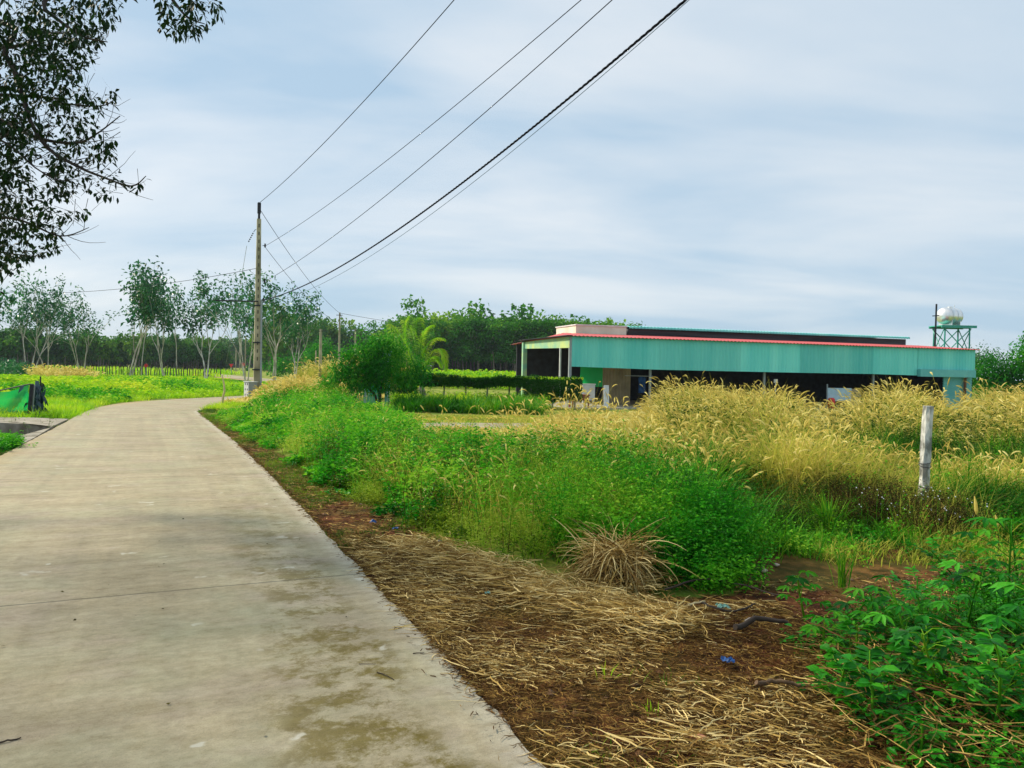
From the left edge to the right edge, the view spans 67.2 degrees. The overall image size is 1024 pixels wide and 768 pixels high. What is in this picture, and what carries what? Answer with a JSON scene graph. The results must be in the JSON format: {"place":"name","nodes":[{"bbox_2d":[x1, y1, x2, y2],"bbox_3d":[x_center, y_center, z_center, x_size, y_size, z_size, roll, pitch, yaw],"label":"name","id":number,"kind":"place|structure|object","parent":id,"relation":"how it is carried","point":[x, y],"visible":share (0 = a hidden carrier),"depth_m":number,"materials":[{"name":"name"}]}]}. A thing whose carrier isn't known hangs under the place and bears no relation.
{"place":"outdoors","nodes":[
{"label":"outdoors","id":0,"kind":"place"},
{"bbox_2d":[0,417,67,437],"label":"path","id":1,"kind":"structure","parent":0,"point":[7,424],"depth_m":19.52,"materials":[{"name":"concrete"}]},
{"bbox_2d":[0,395,111,418],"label":"field grass","id":2,"kind":"structure","parent":0,"point":[70,408],"depth_m":23.69,"materials":[{"name":"green plant"}]},
{"bbox_2d":[23,362,104,378],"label":"field golden grass","id":3,"kind":"structure","parent":0,"point":[40,370],"depth_m":58.92,"materials":[{"name":"yellow plant"}]},
{"bbox_2d":[45,389,243,404],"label":"field grass","id":4,"kind":"structure","parent":0,"point":[138,397],"depth_m":35.08,"materials":[{"name":"green plant"}]},
{"bbox_2d":[0,374,545,767],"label":"road","id":5,"kind":"structure","parent":0,"point":[247,646],"depth_m":4.66,"materials":[{"name":"concrete"}]},
{"bbox_2d":[236,444,564,767],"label":"straw litter","id":6,"kind":"object","parent":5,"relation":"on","point":[484,687],"visible":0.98,"depth_m":4.21,"materials":[{"name":"beige plant"}]},
{"bbox_2d":[283,351,409,380],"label":"golden grass","id":7,"kind":"structure","parent":0,"point":[311,371],"depth_m":87.23,"materials":[{"name":"yellow plant"}]},
{"bbox_2d":[409,412,553,423],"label":"yard grass","id":8,"kind":"structure","parent":0,"point":[440,417],"depth_m":24.69,"materials":[{"name":"plant"}]},
{"bbox_2d":[391,409,615,486],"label":"golden grass","id":9,"kind":"structure","parent":0,"point":[504,430],"depth_m":14.30,"materials":[{"name":"yellow plant"}]},
{"bbox_2d":[342,418,680,553],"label":"mixed grass","id":10,"kind":"structure","parent":0,"point":[443,478],"depth_m":8.36,"materials":[{"name":"green plant"}]},
{"bbox_2d":[0,366,1023,767],"bbox_3d":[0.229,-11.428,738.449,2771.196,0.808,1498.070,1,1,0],"label":"ground","id":11,"kind":"structure","parent":0,"point":[796,564],"depth_m":4.87,"materials":[{"name":"brown soil"}]},
{"bbox_2d":[0,383,34,416],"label":"net fence","id":12,"kind":"object","parent":11,"relation":"on","point":[15,399],"visible":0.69,"depth_m":22.15,"materials":[{"name":"green fabric"}]},
{"bbox_2d":[0,430,37,453],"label":"ditch weeds","id":13,"kind":"object","parent":11,"relation":"on","point":[15,440],"visible":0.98,"depth_m":14.14,"materials":[{"name":"green plant"}]},
{"bbox_2d":[0,273,75,364],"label":"rubber tree","id":14,"kind":"object","parent":11,"relation":"on","point":[38,326],"visible":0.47,"depth_m":77.11,"materials":[{"name":"green plant"}]},
{"bbox_2d":[1,266,88,368],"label":"rubber tree","id":15,"kind":"object","parent":11,"relation":"on","point":[39,309],"visible":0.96,"depth_m":74.17,"materials":[{"name":"green plant"}]},
{"bbox_2d":[45,283,126,368],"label":"rubber tree","id":16,"kind":"object","parent":11,"relation":"on","point":[84,317],"visible":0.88,"depth_m":79.43,"materials":[{"name":"green plant"}]},
{"bbox_2d":[0,0,225,317],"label":"overhanging tree","id":17,"kind":"object","parent":11,"relation":"on","point":[71,44],"visible":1,"depth_m":8.20,"materials":[{"name":"green plant"}]},
{"bbox_2d":[0,324,233,369],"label":"forest","id":18,"kind":"object","parent":11,"relation":"on","point":[115,351],"visible":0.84,"depth_m":186.64,"materials":[{"name":"green plant"}]},
{"bbox_2d":[28,362,220,376],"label":"stake fence","id":19,"kind":"object","parent":11,"relation":"on","point":[142,369],"visible":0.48,"depth_m":92.91,"materials":[{"name":"grey wood"}]},
{"bbox_2d":[20,364,244,376],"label":"grass","id":20,"kind":"structure","parent":11,"relation":"on","point":[192,373],"depth_m":106.69,"materials":[{"name":"green plant"}]},
{"bbox_2d":[0,374,269,403],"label":"field weeds","id":21,"kind":"object","parent":11,"relation":"on","point":[91,381],"visible":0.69,"depth_m":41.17,"materials":[{"name":"green plant"}]},
{"bbox_2d":[118,255,175,375],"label":"rubber tree","id":22,"kind":"object","parent":11,"relation":"on","point":[137,298],"visible":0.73,"depth_m":73.99,"materials":[{"name":"green plant"}]},
{"bbox_2d":[128,263,181,375],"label":"rubber tree","id":23,"kind":"object","parent":11,"relation":"on","point":[163,323],"visible":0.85,"depth_m":74.08,"materials":[{"name":"green plant"}]},
{"bbox_2d":[174,269,242,377],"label":"rubber tree","id":24,"kind":"object","parent":11,"relation":"on","point":[203,292],"visible":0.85,"depth_m":73.07,"materials":[{"name":"green plant"}]},
{"bbox_2d":[181,332,253,367],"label":"forest","id":25,"kind":"object","parent":11,"relation":"on","point":[225,341],"visible":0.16,"depth_m":368.14,"materials":[{"name":"green plant"}]},
{"bbox_2d":[192,268,280,380],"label":"rubber tree","id":26,"kind":"object","parent":11,"relation":"on","point":[238,309],"visible":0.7,"depth_m":64.78,"materials":[{"name":"green plant"}]},
{"bbox_2d":[215,202,265,389],"bbox_3d":[-12.467,-3.733,35.480,2.242,9.275,0.457,1,1,0],"label":"utility pole","id":27,"kind":"object","parent":11,"relation":"on","point":[257,369],"visible":0.99,"depth_m":35.42,"materials":[{"name":"concrete"}]},
{"bbox_2d":[265,0,686,299],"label":"twisted cable","id":28,"kind":"object","parent":27,"relation":"attached to","point":[597,74],"visible":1,"depth_m":14.68,"materials":[{"name":"black rubber"}]},
{"bbox_2d":[234,265,317,381],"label":"rubber tree","id":29,"kind":"object","parent":11,"relation":"on","point":[284,315],"visible":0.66,"depth_m":58.49,"materials":[{"name":"green plant"}]},
{"bbox_2d":[276,287,322,377],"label":"rubber tree","id":30,"kind":"object","parent":11,"relation":"on","point":[304,324],"visible":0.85,"depth_m":68.75,"materials":[{"name":"green plant"}]},
{"bbox_2d":[224,371,384,403],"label":"golden grass","id":31,"kind":"structure","parent":11,"relation":"on","point":[288,382],"depth_m":30.43,"materials":[{"name":"yellow plant"}]},
{"bbox_2d":[262,335,359,376],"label":"roadside bush","id":32,"kind":"object","parent":11,"relation":"on","point":[308,353],"visible":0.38,"depth_m":109.60,"materials":[{"name":"green plant"}]},
{"bbox_2d":[198,412,430,545],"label":"straw litter","id":33,"kind":"object","parent":11,"relation":"on","point":[313,487],"visible":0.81,"depth_m":8.93,"materials":[{"name":"brown plant"}]},
{"bbox_2d":[244,303,387,371],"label":"forest","id":34,"kind":"object","parent":11,"relation":"on","point":[333,334],"visible":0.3,"depth_m":211.78,"materials":[{"name":"green plant"}]},
{"bbox_2d":[209,380,427,453],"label":"green weeds","id":35,"kind":"object","parent":11,"relation":"on","point":[249,425],"visible":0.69,"depth_m":19.38,"materials":[{"name":"green plant"}]},
{"bbox_2d":[317,325,437,403],"bbox_3d":[-5.268,-0.625,30.073,4.717,3.368,2.165,1,1,0],"label":"bush","id":36,"kind":"object","parent":11,"relation":"on","point":[376,367],"visible":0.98,"depth_m":29.83,"materials":[{"name":"green plant"}]},
{"bbox_2d":[381,316,448,395],"bbox_3d":[-4.635,-1.166,36.732,3.462,4.211,2.944,1,1,0],"label":"coconut palm","id":37,"kind":"object","parent":11,"relation":"on","point":[442,352],"visible":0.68,"depth_m":36.70,"materials":[{"name":"green plant"}]},
{"bbox_2d":[409,317,449,361],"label":"plantation tree","id":38,"kind":"object","parent":11,"relation":"on","point":[430,332],"visible":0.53,"depth_m":147.39,"materials":[{"name":"green plant"}]},
{"bbox_2d":[197,405,731,767],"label":"verge grass","id":39,"kind":"structure","parent":11,"relation":"on","point":[275,463],"depth_m":9.93,"materials":[{"name":"green plant"}]},
{"bbox_2d":[418,368,515,389],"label":"crop field","id":40,"kind":"structure","parent":11,"relation":"on","point":[481,372],"depth_m":67.34,"materials":[{"name":"green plant"}]},
{"bbox_2d":[388,387,556,414],"bbox_3d":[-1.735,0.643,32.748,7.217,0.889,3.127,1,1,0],"label":"yard weeds","id":41,"kind":"object","parent":11,"relation":"on","point":[453,394],"visible":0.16,"depth_m":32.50,"materials":[{"name":"green plant"}]},
{"bbox_2d":[272,414,685,562],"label":"dead weeds","id":42,"kind":"object","parent":11,"relation":"on","point":[455,484],"visible":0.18,"depth_m":7.93,"materials":[{"name":"plant"}]},
{"bbox_2d":[447,315,515,370],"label":"plantation tree","id":43,"kind":"object","parent":11,"relation":"on","point":[474,325],"visible":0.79,"depth_m":146.73,"materials":[{"name":"green plant"}]},
{"bbox_2d":[278,399,691,549],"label":"green weeds","id":44,"kind":"object","parent":11,"relation":"on","point":[409,449],"visible":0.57,"depth_m":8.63,"materials":[{"name":"green plant"}]},
{"bbox_2d":[296,413,677,564],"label":"olive weeds","id":45,"kind":"object","parent":11,"relation":"on","point":[431,518],"visible":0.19,"depth_m":8.56,"materials":[{"name":"green plant"}]},
{"bbox_2d":[391,372,583,408],"bbox_3d":[-1.073,0.246,33.056,8.323,1.466,1.016,1,1,6],"label":"hedge","id":46,"kind":"object","parent":11,"relation":"on","point":[443,380],"visible":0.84,"depth_m":32.66,"materials":[{"name":"green plant"}]},
{"bbox_2d":[301,415,681,571],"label":"feathery weeds","id":47,"kind":"object","parent":11,"relation":"on","point":[523,518],"visible":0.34,"depth_m":7.33,"materials":[{"name":"green plant"}]},
{"bbox_2d":[368,294,625,371],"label":"forest behind","id":48,"kind":"object","parent":11,"relation":"on","point":[473,366],"visible":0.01,"depth_m":160.40,"materials":[{"name":"green plant"}]},
{"bbox_2d":[471,319,526,370],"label":"plantation tree","id":49,"kind":"object","parent":11,"relation":"on","point":[485,336],"visible":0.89,"depth_m":145.70,"materials":[{"name":"green plant"}]},
{"bbox_2d":[492,317,539,370],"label":"plantation tree","id":50,"kind":"object","parent":11,"relation":"on","point":[519,333],"visible":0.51,"depth_m":148.40,"materials":[{"name":"green plant"}]},
{"bbox_2d":[369,531,727,644],"bbox_3d":[-0.038,1.416,5.893,1.132,0.153,3.605,0,1,-40],"label":"straw heap","id":51,"kind":"object","parent":11,"relation":"on","point":[621,608],"visible":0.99,"depth_m":5.39,"materials":[{"name":"beige plant"}]},
{"bbox_2d":[479,423,759,538],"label":"green grass","id":52,"kind":"structure","parent":11,"relation":"on","point":[720,469],"depth_m":8.37,"materials":[{"name":"green plant"}]},
{"bbox_2d":[543,562,696,593],"bbox_3d":[0.788,1.466,5.903,1.221,0.086,0.952,1,1,0],"label":"straw heap","id":53,"kind":"object","parent":11,"relation":"on","point":[644,579],"visible":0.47,"depth_m":5.78,"materials":[{"name":"beige plant"}]},
{"bbox_2d":[225,431,1023,767],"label":"pebbles","id":54,"kind":"object","parent":11,"relation":"on","point":[875,747],"visible":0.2,"depth_m":4.28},
{"bbox_2d":[550,511,699,594],"bbox_3d":[0.830,1.361,5.992,1.123,0.835,1.193,1,1,0],"label":"dead grass clump","id":55,"kind":"object","parent":11,"relation":"on","point":[609,557],"visible":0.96,"depth_m":5.86,"materials":[{"name":"plant"}]},
{"bbox_2d":[338,532,929,767],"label":"straw litter","id":56,"kind":"object","parent":11,"relation":"on","point":[660,652],"visible":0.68,"depth_m":4.12,"materials":[{"name":"beige plant"}]},
{"bbox_2d":[515,441,788,595],"bbox_3d":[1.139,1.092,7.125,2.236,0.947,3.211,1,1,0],"label":"weeds","id":57,"kind":"object","parent":11,"relation":"on","point":[711,571],"visible":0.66,"depth_m":6.39,"materials":[{"name":"green plant"}]},
{"bbox_2d":[511,324,979,410],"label":"shed","id":58,"kind":"structure","parent":11,"relation":"on","point":[811,363],"depth_m":38.81,"materials":[{"name":"teal metal"}]},
{"bbox_2d":[580,367,602,386],"bbox_3d":[3.694,-0.476,35.718,1.150,1.200,0.060,1,1,-17],"label":"net curtain","id":59,"kind":"object","parent":58,"relation":"hanging from","point":[591,375],"visible":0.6,"depth_m":35.74,"materials":[{"name":"green fabric"}]},
{"bbox_2d":[776,570,830,620],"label":"cassava plant","id":60,"kind":"object","parent":11,"relation":"on","point":[794,579],"visible":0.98,"depth_m":5.08,"materials":[{"name":"green plant"}]},
{"bbox_2d":[598,416,1023,488],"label":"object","id":61,"kind":"object","parent":11,"relation":"on","point":[959,442],"visible":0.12,"depth_m":11.74,"materials":[{"name":"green plant"}]},
{"bbox_2d":[798,611,847,657],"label":"cassava plant","id":62,"kind":"object","parent":11,"relation":"on","point":[815,629],"visible":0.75,"depth_m":4.40,"materials":[{"name":"green plant"}]},
{"bbox_2d":[634,443,1023,542],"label":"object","id":63,"kind":"object","parent":11,"relation":"on","point":[801,506],"visible":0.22,"depth_m":8.30,"materials":[{"name":"green plant"}]},
{"bbox_2d":[804,488,858,533],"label":"grass tuft","id":64,"kind":"object","parent":11,"relation":"on","point":[828,508],"visible":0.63,"depth_m":7.78,"materials":[{"name":"green plant"}]},
{"bbox_2d":[643,388,1023,446],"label":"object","id":65,"kind":"object","parent":11,"relation":"on","point":[937,416],"visible":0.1,"depth_m":14.90,"materials":[{"name":"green plant"}]},
{"bbox_2d":[804,643,874,712],"bbox_3d":[1.571,1.433,3.687,0.304,0.366,0.292,1,1,0],"label":"leafy plant","id":66,"kind":"object","parent":11,"relation":"on","point":[833,653],"visible":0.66,"depth_m":3.68,"materials":[{"name":"green plant"}]},
{"bbox_2d":[823,536,858,587],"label":"grass tuft","id":67,"kind":"object","parent":11,"relation":"on","point":[842,580],"visible":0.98,"depth_m":5.91,"materials":[{"name":"green plant"}]},
{"bbox_2d":[829,614,887,661],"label":"leafy plant","id":68,"kind":"object","parent":11,"relation":"on","point":[845,625],"visible":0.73,"depth_m":4.21,"materials":[{"name":"green plant"}]},
{"bbox_2d":[842,587,905,632],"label":"cassava plant","id":69,"kind":"object","parent":11,"relation":"on","point":[871,603],"visible":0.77,"depth_m":4.54,"materials":[{"name":"green plant"}]},
{"bbox_2d":[834,645,916,738],"bbox_3d":[1.628,1.422,3.473,0.324,0.398,0.375,1,1,0],"label":"leafy plant","id":70,"kind":"object","parent":11,"relation":"on","point":[864,651],"visible":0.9,"depth_m":3.47,"materials":[{"name":"green plant"}]},
{"bbox_2d":[730,557,1022,624],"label":"grass","id":71,"kind":"structure","parent":11,"relation":"on","point":[853,590],"depth_m":5.81,"materials":[{"name":"green plant"}]},
{"bbox_2d":[769,613,1023,767],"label":"straw litter","id":72,"kind":"object","parent":11,"relation":"on","point":[1000,723],"visible":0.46,"depth_m":3.40,"materials":[{"name":"beige plant"}]},
{"bbox_2d":[789,466,1007,543],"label":"brown weeds","id":73,"kind":"object","parent":11,"relation":"on","point":[877,504],"visible":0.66,"depth_m":8.00,"materials":[{"name":"plant"}]},
{"bbox_2d":[780,528,1023,767],"bbox_3d":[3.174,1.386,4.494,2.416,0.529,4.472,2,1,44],"label":"undergrowth","id":74,"kind":"object","parent":11,"relation":"on","point":[953,744],"visible":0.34,"depth_m":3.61,"materials":[{"name":"green plant"}]},
{"bbox_2d":[858,574,961,651],"bbox_3d":[2.219,1.371,4.329,0.437,0.493,0.509,0,1,-44],"label":"cassava plant","id":75,"kind":"object","parent":11,"relation":"on","point":[881,617],"visible":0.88,"depth_m":4.32,"materials":[{"name":"green plant"}]},
{"bbox_2d":[866,623,956,690],"bbox_3d":[1.966,1.409,3.785,0.386,0.428,0.338,1,1,0],"label":"leafy plant","id":76,"kind":"object","parent":11,"relation":"on","point":[908,652],"visible":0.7,"depth_m":3.78,"materials":[{"name":"green plant"}]},
{"bbox_2d":[894,712,954,767],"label":"leafy plant","id":77,"kind":"object","parent":11,"relation":"on","point":[904,744],"visible":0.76,"depth_m":3.19,"materials":[{"name":"green plant"}]},
{"bbox_2d":[889,565,961,627],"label":"leafy plant","id":78,"kind":"object","parent":11,"relation":"on","point":[944,598],"visible":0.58,"depth_m":4.73,"materials":[{"name":"green plant"}]},
{"bbox_2d":[918,406,933,503],"bbox_3d":[4.618,0.988,8.620,0.150,1.496,0.132,1,1,0],"label":"fence post","id":79,"kind":"object","parent":11,"relation":"on","point":[926,441],"visible":0.72,"depth_m":8.57,"materials":[{"name":"concrete"}]},
{"bbox_2d":[889,626,985,709],"bbox_3d":[2.034,1.396,3.707,0.425,0.463,0.429,2,1,25],"label":"cassava plant","id":80,"kind":"object","parent":11,"relation":"on","point":[906,633],"visible":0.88,"depth_m":3.66,"materials":[{"name":"green plant"}]},
{"bbox_2d":[929,325,976,348],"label":"tank tower","id":81,"kind":"structure","parent":11,"relation":"on","point":[946,327],"depth_m":46.34,"materials":[{"name":"teal metal"}]},
{"bbox_2d":[937,305,962,324],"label":"water tank","id":82,"kind":"object","parent":81,"relation":"on","point":[949,315],"visible":0.94,"depth_m":46.53,"materials":[{"name":"silver metal"}]},
{"bbox_2d":[914,537,998,587],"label":"leafy plant","id":83,"kind":"object","parent":11,"relation":"on","point":[943,554],"visible":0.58,"depth_m":5.46,"materials":[{"name":"green plant"}]},
{"bbox_2d":[918,560,1023,640],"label":"cassava plant","id":84,"kind":"object","parent":11,"relation":"on","point":[956,577],"visible":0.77,"depth_m":4.38,"materials":[{"name":"green plant"}]},
{"bbox_2d":[941,625,1023,738],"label":"leafy plant","id":85,"kind":"object","parent":11,"relation":"on","point":[996,641],"visible":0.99,"depth_m":3.40,"materials":[{"name":"green plant"}]},
{"bbox_2d":[944,517,1023,643],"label":"cassava plant","id":86,"kind":"object","parent":11,"relation":"on","point":[986,521],"visible":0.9,"depth_m":4.36,"materials":[{"name":"green plant"}]},
{"bbox_2d":[961,582,1023,678],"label":"cassava plant","id":87,"kind":"object","parent":11,"relation":"on","point":[998,621],"visible":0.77,"depth_m":3.66,"materials":[{"name":"green plant"}]},
{"bbox_2d":[965,515,1023,601],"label":"cassava plant","id":88,"kind":"object","parent":11,"relation":"on","point":[992,561],"visible":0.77,"depth_m":5.20,"materials":[{"name":"green plant"}]},
{"bbox_2d":[972,331,1023,399],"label":"mango tree","id":89,"kind":"object","parent":11,"relation":"on","point":[1009,375],"visible":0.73,"depth_m":45.90,"materials":[{"name":"green plant"}]},
{"bbox_2d":[0,0,1023,380],"label":"sky","id":90,"kind":"structure","parent":0,"point":[850,167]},
{"bbox_2d":[521,381,649,420],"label":"golden grass","id":91,"kind":"structure","parent":0,"point":[584,404],"depth_m":19.34,"materials":[{"name":"yellow plant"}]},
{"bbox_2d":[517,401,673,442],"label":"golden grass","id":92,"kind":"structure","parent":0,"point":[601,418],"depth_m":14.83,"materials":[{"name":"yellow plant"}]},
{"bbox_2d":[492,403,811,533],"bbox_3d":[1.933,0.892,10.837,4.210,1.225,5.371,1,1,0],"label":"golden grass","id":93,"kind":"structure","parent":0,"point":[685,439],"depth_m":10.00,"materials":[{"name":"yellow plant"}]},
{"bbox_2d":[569,413,1023,496],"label":"green grass","id":94,"kind":"structure","parent":0,"point":[914,444],"depth_m":11.60,"materials":[{"name":"plant"}]},
{"bbox_2d":[571,396,1023,499],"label":"golden grass","id":95,"kind":"structure","parent":0,"point":[830,454],"depth_m":9.71,"materials":[{"name":"yellow plant"}]},
{"bbox_2d":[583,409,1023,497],"bbox_3d":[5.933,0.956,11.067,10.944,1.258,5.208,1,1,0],"label":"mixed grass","id":96,"kind":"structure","parent":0,"point":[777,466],"depth_m":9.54,"materials":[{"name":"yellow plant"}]},
{"bbox_2d":[620,368,1023,450],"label":"golden grass","id":97,"kind":"structure","parent":0,"point":[863,419],"depth_m":15.43,"materials":[{"name":"yellow plant"}]},
{"bbox_2d":[689,436,1023,568],"bbox_3d":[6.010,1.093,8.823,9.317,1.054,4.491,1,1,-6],"label":"grass","id":98,"kind":"structure","parent":0,"point":[785,548],"depth_m":7.64,"materials":[{"name":"green plant"}]},
{"bbox_2d":[901,372,1008,428],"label":"golden grass","id":99,"kind":"structure","parent":0,"point":[964,405],"depth_m":16.76,"materials":[{"name":"yellow plant"}]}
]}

